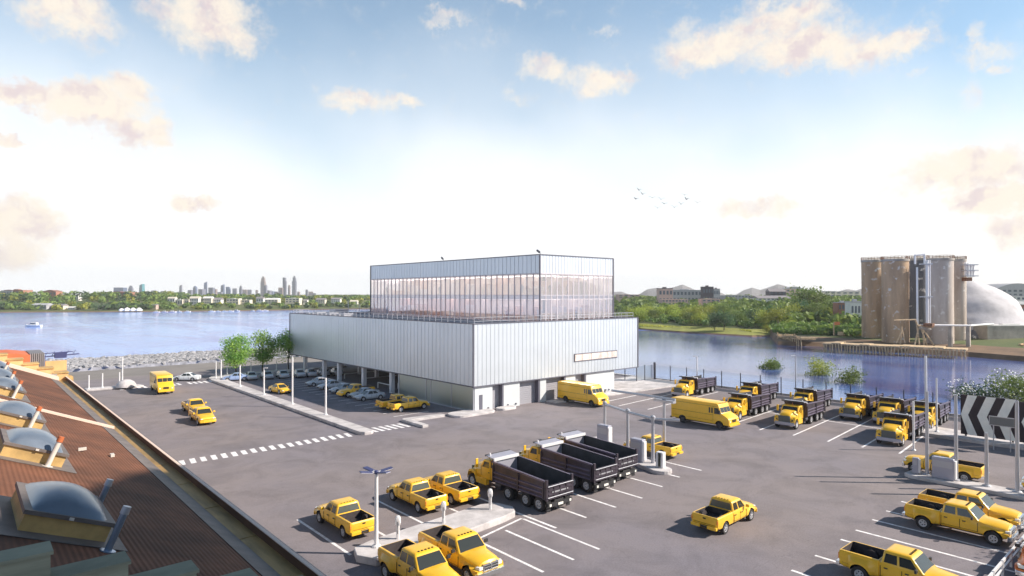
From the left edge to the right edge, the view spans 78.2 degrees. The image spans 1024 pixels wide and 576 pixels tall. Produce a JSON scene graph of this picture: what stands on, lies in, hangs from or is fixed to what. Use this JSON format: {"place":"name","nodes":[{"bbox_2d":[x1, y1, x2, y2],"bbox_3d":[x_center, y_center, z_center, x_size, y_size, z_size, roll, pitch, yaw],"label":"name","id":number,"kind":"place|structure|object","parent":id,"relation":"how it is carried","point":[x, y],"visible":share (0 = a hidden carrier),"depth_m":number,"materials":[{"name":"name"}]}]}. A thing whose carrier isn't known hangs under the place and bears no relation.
{"place":"outdoors","nodes":[
{"label":"outdoors","id":0,"kind":"place"},
{"bbox_2d":[0,350,44,366],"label":"orange shed","id":1,"kind":"structure","parent":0,"point":[33,356],"depth_m":65.98,"materials":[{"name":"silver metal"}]},
{"bbox_2d":[45,360,66,370],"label":"annex parapet","id":2,"kind":"structure","parent":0,"point":[59,365],"depth_m":65.19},
{"bbox_2d":[0,353,324,575],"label":"brown roofed building","id":3,"kind":"structure","parent":0,"point":[90,485],"depth_m":20.90,"materials":[{"name":"metal"}]},
{"bbox_2d":[67,355,300,371],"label":"shore slope","id":4,"kind":"structure","parent":0,"point":[144,365],"depth_m":145.28,"materials":[{"name":"grey stone"}]},
{"bbox_2d":[45,348,287,368],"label":"shore rocks","id":5,"kind":"object","parent":4,"relation":"on","point":[128,360],"visible":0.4,"depth_m":159.31,"materials":[{"name":"grey stone"}]},
{"bbox_2d":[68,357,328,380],"bbox_3d":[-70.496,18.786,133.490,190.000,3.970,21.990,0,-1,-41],"label":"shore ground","id":6,"kind":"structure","parent":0,"point":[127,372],"depth_m":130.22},
{"bbox_2d":[0,295,398,312],"bbox_3d":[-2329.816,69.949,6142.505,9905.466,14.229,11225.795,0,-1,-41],"label":"bank","id":7,"kind":"structure","parent":0,"point":[240,307],"depth_m":677.51,"materials":[{"name":"green plant"}]},
{"bbox_2d":[0,290,398,309],"bbox_3d":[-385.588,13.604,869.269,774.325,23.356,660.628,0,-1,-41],"label":"distant wood","id":8,"kind":"object","parent":7,"relation":"on","point":[67,297],"visible":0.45,"depth_m":739.20,"materials":[{"name":"green plant"}]},
{"bbox_2d":[0,309,646,359],"bbox_3d":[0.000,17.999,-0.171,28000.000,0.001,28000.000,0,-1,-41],"label":"water","id":9,"kind":"structure","parent":0,"point":[107,334],"depth_m":310.90,"materials":[{"name":"blue liquid"}]},
{"bbox_2d":[289,249,638,409],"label":"operations building","id":10,"kind":"structure","parent":0,"point":[452,345],"depth_m":98.58,"materials":[{"name":"metal"}]},
{"bbox_2d":[492,384,503,408],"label":"roller door","id":11,"kind":"structure","parent":10,"relation":"in","point":[499,389],"depth_m":85.56,"materials":[{"name":"grey metal"}]},
{"bbox_2d":[520,380,539,403],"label":"roller door","id":12,"kind":"structure","parent":10,"relation":"in","point":[529,393],"depth_m":89.76,"materials":[{"name":"grey metal"}]},
{"bbox_2d":[546,377,564,399],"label":"roller door","id":13,"kind":"structure","parent":10,"relation":"in","point":[551,393],"depth_m":92.73,"materials":[{"name":"grey metal"}]},
{"bbox_2d":[574,350,616,361],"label":"window frame","id":14,"kind":"structure","parent":10,"relation":"in","point":[578,357],"depth_m":97.71,"materials":[{"name":"grey"}]},
{"bbox_2d":[0,0,1023,294],"label":"sky","id":15,"kind":"structure","parent":0,"point":[161,145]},
{"bbox_2d":[74,362,1023,575],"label":"lot","id":16,"kind":"structure","parent":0,"point":[810,493],"depth_m":53.25,"materials":[{"name":"grey asphalt"}]},
{"bbox_2d":[150,371,175,393],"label":"step van","id":17,"kind":"object","parent":16,"relation":"on","point":[161,381],"visible":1,"depth_m":98.18,"materials":[{"name":"yellow metal"}]},
{"bbox_2d":[181,398,206,410],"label":"pickup truck","id":18,"kind":"object","parent":16,"relation":"on","point":[190,403],"visible":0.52,"depth_m":81.94,"materials":[{"name":"yellow metal"}]},
{"bbox_2d":[188,406,215,424],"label":"pickup truck","id":19,"kind":"object","parent":16,"relation":"on","point":[202,414],"visible":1,"depth_m":75.35,"materials":[{"name":"yellow metal"}]},
{"bbox_2d":[86,391,326,575],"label":"edge kerb","id":20,"kind":"structure","parent":16,"relation":"on","point":[225,498],"depth_m":45.83,"materials":[{"name":"grey concrete"}]},
{"bbox_2d":[247,329,282,370],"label":"broadleaf tree","id":21,"kind":"object","parent":16,"relation":"on","point":[263,354],"visible":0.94,"depth_m":123.23,"materials":[{"name":"green plant"}]},
{"bbox_2d":[119,381,410,464],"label":"crosswalk","id":22,"kind":"structure","parent":16,"relation":"on","point":[223,455],"depth_m":65.35,"materials":[{"name":"white paint"}]},
{"bbox_2d":[271,328,301,368],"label":"broadleaf tree","id":23,"kind":"object","parent":16,"relation":"on","point":[285,345],"visible":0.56,"depth_m":126.83,"materials":[{"name":"green plant"}]},
{"bbox_2d":[209,365,373,434],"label":"median","id":24,"kind":"object","parent":16,"relation":"on","point":[329,419],"visible":0.84,"depth_m":85.60,"materials":[{"name":"concrete"}]},
{"bbox_2d":[218,332,257,371],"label":"broadleaf tree","id":25,"kind":"object","parent":24,"relation":"on","point":[234,357],"visible":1,"depth_m":117.42,"materials":[{"name":"green plant"}]},
{"bbox_2d":[314,497,373,537],"bbox_3d":[-11.157,14.993,41.905,2.480,1.812,5.790,0,-1,-41],"label":"pickup truck","id":26,"kind":"object","parent":16,"relation":"on","point":[347,516],"visible":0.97,"depth_m":41.14,"materials":[{"name":"yellow metal"}]},
{"bbox_2d":[336,383,374,396],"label":"pickup truck","id":27,"kind":"object","parent":16,"relation":"on","point":[351,388],"visible":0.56,"depth_m":95.23,"materials":[{"name":"yellow metal"}]},
{"bbox_2d":[353,389,384,400],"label":"parked car","id":28,"kind":"object","parent":16,"relation":"on","point":[368,394],"visible":1,"depth_m":92.00,"materials":[{"name":"silver metal"}]},
{"bbox_2d":[375,393,403,409],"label":"pickup truck","id":29,"kind":"object","parent":16,"relation":"on","point":[381,403],"visible":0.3,"depth_m":85.38,"materials":[{"name":"yellow metal"}]},
{"bbox_2d":[386,396,429,411],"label":"pickup truck","id":30,"kind":"object","parent":16,"relation":"on","point":[405,402],"visible":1,"depth_m":83.66,"materials":[{"name":"yellow metal"}]},
{"bbox_2d":[386,477,448,512],"bbox_3d":[-7.095,15.037,46.525,2.480,1.812,5.790,0,-1,-41],"label":"pickup truck","id":31,"kind":"object","parent":16,"relation":"on","point":[419,493],"visible":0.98,"depth_m":45.78,"materials":[{"name":"yellow metal"}]},
{"bbox_2d":[377,539,459,575],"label":"pickup truck","id":32,"kind":"object","parent":16,"relation":"on","point":[405,557],"visible":1,"depth_m":33.31,"materials":[{"name":"yellow metal"}]},
{"bbox_2d":[402,413,444,427],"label":"kerb","id":33,"kind":"structure","parent":16,"relation":"on","point":[414,421],"depth_m":76.87,"materials":[{"name":"concrete"}]},
{"bbox_2d":[354,503,514,565],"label":"charging island","id":34,"kind":"structure","parent":16,"relation":"on","point":[479,518],"depth_m":41.34,"materials":[{"name":"concrete"}]},
{"bbox_2d":[359,466,392,547],"bbox_3d":[-8.090,13.109,37.584,1.875,4.598,1.397,0,-1,1],"label":"lamp post","id":35,"kind":"object","parent":34,"relation":"on","point":[376,473],"visible":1,"depth_m":37.49,"materials":[{"name":"white metal"}]},
{"bbox_2d":[424,470,479,504],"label":"pickup truck","id":36,"kind":"object","parent":16,"relation":"on","point":[452,485],"visible":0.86,"depth_m":47.40,"materials":[{"name":"yellow metal"}]},
{"bbox_2d":[417,525,503,575],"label":"pickup truck","id":37,"kind":"object","parent":16,"relation":"on","point":[468,551],"visible":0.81,"depth_m":34.88,"materials":[{"name":"yellow metal"}]},
{"bbox_2d":[448,408,494,417],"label":"apron","id":38,"kind":"object","parent":16,"relation":"on","point":[464,413],"visible":0.91,"depth_m":80.97,"materials":[{"name":"concrete"}]},
{"bbox_2d":[297,457,700,571],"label":"parking lines","id":39,"kind":"object","parent":16,"relation":"on","point":[335,544],"visible":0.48,"depth_m":41.66,"materials":[{"name":"white paint"}]},
{"bbox_2d":[467,449,572,511],"bbox_3d":[0.319,14.433,48.538,2.900,3.060,9.664,0,-1,-41],"label":"dump truck","id":40,"kind":"object","parent":16,"relation":"on","point":[511,474],"visible":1,"depth_m":47.24,"materials":[{"name":"black metal"}]},
{"bbox_2d":[519,437,616,491],"bbox_3d":[4.222,14.474,52.885,2.900,3.060,9.664,0,-1,-41],"label":"dump truck","id":41,"kind":"object","parent":16,"relation":"on","point":[592,471],"visible":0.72,"depth_m":51.10,"materials":[{"name":"black metal"}]},
{"bbox_2d":[557,380,608,406],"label":"step van","id":42,"kind":"object","parent":16,"relation":"on","point":[592,394],"visible":0.96,"depth_m":88.03,"materials":[{"name":"yellow metal"}]},
{"bbox_2d":[548,430,637,480],"bbox_3d":[6.479,14.503,55.923,2.900,3.060,9.664,0,-1,-41],"label":"dump truck","id":43,"kind":"object","parent":16,"relation":"on","point":[627,458],"visible":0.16,"depth_m":54.37,"materials":[{"name":"black metal"}]},
{"bbox_2d":[546,376,677,403],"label":"walkway","id":44,"kind":"structure","parent":16,"relation":"on","point":[630,384],"depth_m":105.62,"materials":[{"name":"concrete"}]},
{"bbox_2d":[624,365,652,380],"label":"terrace fence","id":45,"kind":"object","parent":44,"relation":"on","point":[644,372],"visible":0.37,"depth_m":112.38,"materials":[{"name":"glass"}]},
{"bbox_2d":[653,362,960,415],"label":"river fence","id":46,"kind":"object","parent":44,"relation":"on","point":[654,371],"visible":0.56,"depth_m":100.99,"materials":[{"name":"grey metal"}]},
{"bbox_2d":[595,437,671,474],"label":"fuel island","id":47,"kind":"structure","parent":16,"relation":"on","point":[648,465],"depth_m":54.95,"materials":[{"name":"concrete"}]},
{"bbox_2d":[597,423,611,441],"bbox_3d":[9.336,14.840,64.031,0.715,1.900,1.705,0,-1,-41],"label":"fuel pump","id":48,"kind":"object","parent":47,"relation":"on","point":[604,431],"visible":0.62,"depth_m":63.53,"materials":[{"name":"grey metal"}]},
{"bbox_2d":[630,437,646,461],"bbox_3d":[11.454,14.728,57.513,0.715,2.000,1.605,0,-1,-41],"label":"fuel pump","id":49,"kind":"object","parent":47,"relation":"on","point":[640,444],"visible":0.84,"depth_m":56.99,"materials":[{"name":"grey metal"}]},
{"bbox_2d":[602,389,679,462],"bbox_3d":[12.315,13.300,61.080,5.740,5.164,11.202,0,-1,-41],"label":"fuel canopy","id":50,"kind":"object","parent":47,"relation":"on","point":[663,400],"visible":0.9,"depth_m":61.02,"materials":[{"name":"grey metal"}]},
{"bbox_2d":[623,434,682,455],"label":"pickup truck","id":51,"kind":"object","parent":16,"relation":"on","point":[671,449],"visible":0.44,"depth_m":60.18,"materials":[{"name":"yellow metal"}]},
{"bbox_2d":[671,375,716,395],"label":"dump truck","id":52,"kind":"object","parent":16,"relation":"on","point":[688,385],"visible":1,"depth_m":96.02,"materials":[{"name":"yellow"}]},
{"bbox_2d":[670,395,739,428],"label":"step van","id":53,"kind":"object","parent":16,"relation":"on","point":[719,414],"visible":0.99,"depth_m":73.98,"materials":[{"name":"yellow metal"}]},
{"bbox_2d":[691,493,756,533],"bbox_3d":[14.414,15.000,42.580,5.790,1.812,2.480,1,-1,-43],"label":"pickup truck","id":54,"kind":"object","parent":16,"relation":"on","point":[721,512],"visible":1,"depth_m":41.82,"materials":[{"name":"yellow metal"}]},
{"bbox_2d":[723,390,770,419],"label":"dump truck","id":55,"kind":"object","parent":16,"relation":"on","point":[742,404],"visible":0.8,"depth_m":79.54,"materials":[{"name":"yellow metal"}]},
{"bbox_2d":[736,380,778,399],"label":"dump truck","id":56,"kind":"object","parent":16,"relation":"on","point":[759,387],"visible":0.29,"depth_m":89.95,"materials":[{"name":"yellow"}]},
{"bbox_2d":[610,392,938,453],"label":"truck bay lines","id":57,"kind":"object","parent":16,"relation":"on","point":[903,450],"visible":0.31,"depth_m":73.73,"materials":[{"name":"white paint"}]},
{"bbox_2d":[774,397,825,428],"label":"dump truck","id":58,"kind":"object","parent":16,"relation":"on","point":[794,413],"visible":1,"depth_m":74.11,"materials":[{"name":"yellow metal"}]},
{"bbox_2d":[790,386,832,405],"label":"dump truck","id":59,"kind":"object","parent":16,"relation":"on","point":[810,394],"visible":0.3,"depth_m":83.94,"materials":[{"name":"yellow"}]},
{"bbox_2d":[839,391,883,420],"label":"dump truck","id":60,"kind":"object","parent":16,"relation":"on","point":[859,405],"visible":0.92,"depth_m":78.46,"materials":[{"name":"yellow metal"}]},
{"bbox_2d":[872,394,916,422],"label":"dump truck","id":61,"kind":"object","parent":16,"relation":"on","point":[888,403],"visible":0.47,"depth_m":75.98,"materials":[{"name":"yellow metal"}]},
{"bbox_2d":[836,541,958,575],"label":"pickup truck","id":62,"kind":"object","parent":16,"relation":"on","point":[862,559],"visible":1,"depth_m":33.26,"materials":[{"name":"yellow metal"}]},
{"bbox_2d":[876,408,924,445],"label":"dump truck","id":63,"kind":"object","parent":16,"relation":"on","point":[896,427],"visible":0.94,"depth_m":65.58,"materials":[{"name":"yellow metal"}]},
{"bbox_2d":[791,501,1023,575],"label":"bay lines","id":64,"kind":"object","parent":16,"relation":"on","point":[920,547],"visible":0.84,"depth_m":38.39,"materials":[{"name":"white paint"}]},
{"bbox_2d":[908,399,950,428],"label":"dump truck","id":65,"kind":"object","parent":16,"relation":"on","point":[944,409],"visible":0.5,"depth_m":73.58,"materials":[{"name":"yellow metal"}]},
{"bbox_2d":[902,450,989,480],"bbox_3d":[36.826,15.000,53.742,2.540,2.025,5.990,0,-1,-41],"label":"pickup truck","id":66,"kind":"object","parent":16,"relation":"on","point":[968,470],"visible":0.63,"depth_m":52.86,"materials":[{"name":"yellow metal"}]},
{"bbox_2d":[902,498,1017,545],"bbox_3d":[29.011,14.878,40.960,2.540,2.025,5.990,0,-1,-41],"label":"pickup truck","id":67,"kind":"object","parent":16,"relation":"on","point":[963,515],"visible":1,"depth_m":40.29,"materials":[{"name":"yellow metal"}]},
{"bbox_2d":[904,470,1023,500],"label":"pump island","id":68,"kind":"structure","parent":16,"relation":"on","point":[993,489],"depth_m":50.26,"materials":[{"name":"concrete"}]},
{"bbox_2d":[923,391,931,475],"bbox_3d":[34.925,12.206,53.055,0.630,7.000,0.630,0,-1,-41],"label":"steel post","id":69,"kind":"object","parent":68,"relation":"on","point":[927,473],"visible":1,"depth_m":52.96,"materials":[{"name":"grey metal"}]},
{"bbox_2d":[930,455,956,480],"bbox_3d":[35.496,14.820,51.911,0.565,1.750,1.855,0,-1,-41],"label":"fuel pump","id":70,"kind":"object","parent":68,"relation":"on","point":[945,468],"visible":1,"depth_m":51.63,"materials":[{"name":"grey metal"}]},
{"bbox_2d":[954,394,960,480],"bbox_3d":[36.276,12.191,51.513,0.630,7.000,0.630,0,-1,-41],"label":"steel post","id":71,"kind":"object","parent":68,"relation":"on","point":[955,429],"visible":0.88,"depth_m":51.42,"materials":[{"name":"grey metal"}]},
{"bbox_2d":[982,433,991,486],"bbox_3d":[37.551,13.575,49.891,0.630,4.200,0.630,0,-1,-41],"label":"steel post","id":72,"kind":"object","parent":68,"relation":"on","point":[986,470],"visible":1,"depth_m":49.79,"materials":[{"name":"grey metal"}]},
{"bbox_2d":[1012,401,1022,493],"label":"steel post","id":73,"kind":"object","parent":68,"relation":"on","point":[1017,474],"visible":1,"depth_m":48.28,"materials":[{"name":"grey metal"}]},
{"bbox_2d":[918,488,1023,528],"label":"pickup truck","id":74,"kind":"object","parent":16,"relation":"on","point":[987,504],"visible":0.4,"depth_m":42.22,"materials":[{"name":"yellow metal"}]},
{"bbox_2d":[920,426,1023,449],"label":"sign island","id":75,"kind":"structure","parent":16,"relation":"on","point":[945,433],"depth_m":66.56,"materials":[{"name":"concrete"}]},
{"bbox_2d":[960,394,1016,442],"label":"chevron board","id":76,"kind":"object","parent":75,"relation":"on","point":[977,412],"visible":0.68,"depth_m":65.94,"materials":[{"name":"grey metal"}]},
{"bbox_2d":[1019,402,1023,442],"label":"chevron board","id":77,"kind":"object","parent":75,"relation":"on","point":[1021,421],"visible":0.91,"depth_m":63.58,"materials":[{"name":"grey metal"}]},
{"bbox_2d":[989,416,1013,451],"bbox_3d":[48.363,14.421,62.279,0.120,3.344,2.004,0,-1,-41],"label":"sign","id":78,"kind":"object","parent":16,"relation":"on","point":[1000,421],"visible":1,"depth_m":62.25,"materials":[{"name":"grey metal"}]},
{"bbox_2d":[988,534,1023,575],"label":"barrier fence","id":79,"kind":"object","parent":16,"relation":"on","point":[1010,555],"visible":0.96,"depth_m":35.42,"materials":[{"name":"white metal"}]},
{"bbox_2d":[1015,543,1023,575],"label":"pickup truck","id":80,"kind":"object","parent":16,"relation":"on","point":[1019,567],"visible":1,"depth_m":33.81,"materials":[{"name":"orange"}]},
{"bbox_2d":[614,284,860,295],"bbox_3d":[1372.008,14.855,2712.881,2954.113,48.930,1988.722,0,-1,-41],"label":"hills","id":81,"kind":"structure","parent":0,"point":[750,291],"depth_m":2159.98,"materials":[{"name":"grey"}]},
{"bbox_2d":[614,330,1023,414],"bbox_3d":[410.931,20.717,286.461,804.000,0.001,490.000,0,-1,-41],"label":"creek","id":82,"kind":"structure","parent":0,"point":[731,358],"depth_m":156.43,"materials":[{"name":"liquid"}]},
{"bbox_2d":[776,332,817,346],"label":"timber pier","id":83,"kind":"structure","parent":82,"relation":"in","point":[785,336],"depth_m":220.76,"materials":[{"name":"wood"}]},
{"bbox_2d":[804,355,838,375],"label":"river bush","id":84,"kind":"object","parent":82,"relation":"on","point":[817,370],"visible":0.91,"depth_m":139.40,"materials":[{"name":"green plant"}]},
{"bbox_2d":[832,365,869,385],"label":"river bush","id":85,"kind":"object","parent":82,"relation":"on","point":[853,376],"visible":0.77,"depth_m":127.24,"materials":[{"name":"green plant"}]},
{"bbox_2d":[822,341,967,358],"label":"timber pier","id":86,"kind":"structure","parent":82,"relation":"in","point":[943,348],"depth_m":184.66,"materials":[{"name":"brown wood"}]},
{"bbox_2d":[942,377,1010,398],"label":"river bush","id":87,"kind":"object","parent":82,"relation":"on","point":[982,392],"visible":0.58,"depth_m":107.73,"materials":[{"name":"green plant"}]},
{"bbox_2d":[978,368,1023,401],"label":"river bush","id":88,"kind":"object","parent":82,"relation":"on","point":[1013,384],"visible":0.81,"depth_m":104.71,"materials":[{"name":"green plant"}]},
{"bbox_2d":[614,296,1023,361],"bbox_3d":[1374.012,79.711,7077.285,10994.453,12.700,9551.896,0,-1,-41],"label":"creek bank","id":89,"kind":"structure","parent":0,"point":[1007,349],"depth_m":215.16,"materials":[{"name":"green plant"}]},
{"bbox_2d":[656,287,672,299],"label":"bank building","id":90,"kind":"structure","parent":89,"relation":"on","point":[664,293],"depth_m":469.97,"materials":[{"name":"beige concrete"}]},
{"bbox_2d":[673,289,700,303],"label":"bank building","id":91,"kind":"structure","parent":89,"relation":"on","point":[688,294],"depth_m":519.96,"materials":[{"name":"grey concrete"}]},
{"bbox_2d":[614,294,861,325],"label":"bank wood","id":92,"kind":"object","parent":89,"relation":"on","point":[742,304],"visible":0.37,"depth_m":399.40,"materials":[{"name":"green plant"}]},
{"bbox_2d":[614,311,861,336],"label":"bank scrub","id":93,"kind":"object","parent":89,"relation":"on","point":[826,328],"visible":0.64,"depth_m":255.87,"materials":[{"name":"green plant"}]},
{"bbox_2d":[761,304,790,322],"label":"tree","id":94,"kind":"object","parent":89,"relation":"on","point":[774,314],"visible":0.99,"depth_m":284.34,"materials":[{"name":"green plant"}]},
{"bbox_2d":[784,283,828,307],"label":"tree","id":95,"kind":"object","parent":89,"relation":"on","point":[805,291],"visible":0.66,"depth_m":327.24,"materials":[{"name":"green plant"}]},
{"bbox_2d":[845,299,861,316],"bbox_3d":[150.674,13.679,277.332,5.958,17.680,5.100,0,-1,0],"label":"bank building","id":96,"kind":"structure","parent":89,"relation":"on","point":[854,306],"depth_m":274.94,"materials":[{"name":"white concrete"}]},
{"bbox_2d":[861,257,883,337],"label":"silo","id":97,"kind":"object","parent":89,"relation":"on","point":[871,297],"visible":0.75,"depth_m":221.30,"materials":[{"name":"concrete"}]},
{"bbox_2d":[880,256,909,342],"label":"silo","id":98,"kind":"object","parent":89,"relation":"on","point":[895,286],"visible":1,"depth_m":205.58,"materials":[{"name":"concrete"}]},
{"bbox_2d":[893,319,934,345],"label":"loading frame","id":99,"kind":"object","parent":89,"relation":"on","point":[922,328],"visible":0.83,"depth_m":192.70,"materials":[{"name":"metal"}]},
{"bbox_2d":[914,253,932,324],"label":"riser pipes","id":100,"kind":"object","parent":99,"relation":"on","point":[927,264],"visible":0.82,"depth_m":195.77,"materials":[{"name":"white metal"}]},
{"bbox_2d":[906,255,928,337],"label":"silo","id":101,"kind":"object","parent":89,"relation":"on","point":[921,292],"visible":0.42,"depth_m":217.65,"materials":[{"name":"concrete"}]},
{"bbox_2d":[926,255,954,343],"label":"silo","id":102,"kind":"object","parent":89,"relation":"on","point":[942,289],"visible":0.88,"depth_m":198.71,"materials":[{"name":"concrete"}]},
{"bbox_2d":[923,323,993,346],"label":"pipe conveyor","id":103,"kind":"object","parent":89,"relation":"on","point":[950,335],"visible":1,"depth_m":191.60,"materials":[{"name":"white metal"}]},
{"bbox_2d":[953,256,966,339],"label":"silo","id":104,"kind":"object","parent":89,"relation":"on","point":[960,301],"visible":0.66,"depth_m":206.60,"materials":[{"name":"concrete"}]},
{"bbox_2d":[961,262,978,280],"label":"stair cage","id":105,"kind":"object","parent":104,"relation":"attached to","point":[967,276],"visible":1,"depth_m":204.84,"materials":[{"name":"white metal"}]},
{"bbox_2d":[967,281,1023,329],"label":"storage dome","id":106,"kind":"structure","parent":89,"relation":"on","point":[989,304],"depth_m":214.50,"materials":[{"name":"concrete"}]},
{"bbox_2d":[973,323,1023,339],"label":"concrete bunker","id":107,"kind":"object","parent":89,"relation":"on","point":[1003,331],"visible":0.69,"depth_m":205.88},
{"bbox_2d":[988,283,1023,295],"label":"bank building","id":108,"kind":"structure","parent":89,"relation":"on","point":[1014,289],"depth_m":420.02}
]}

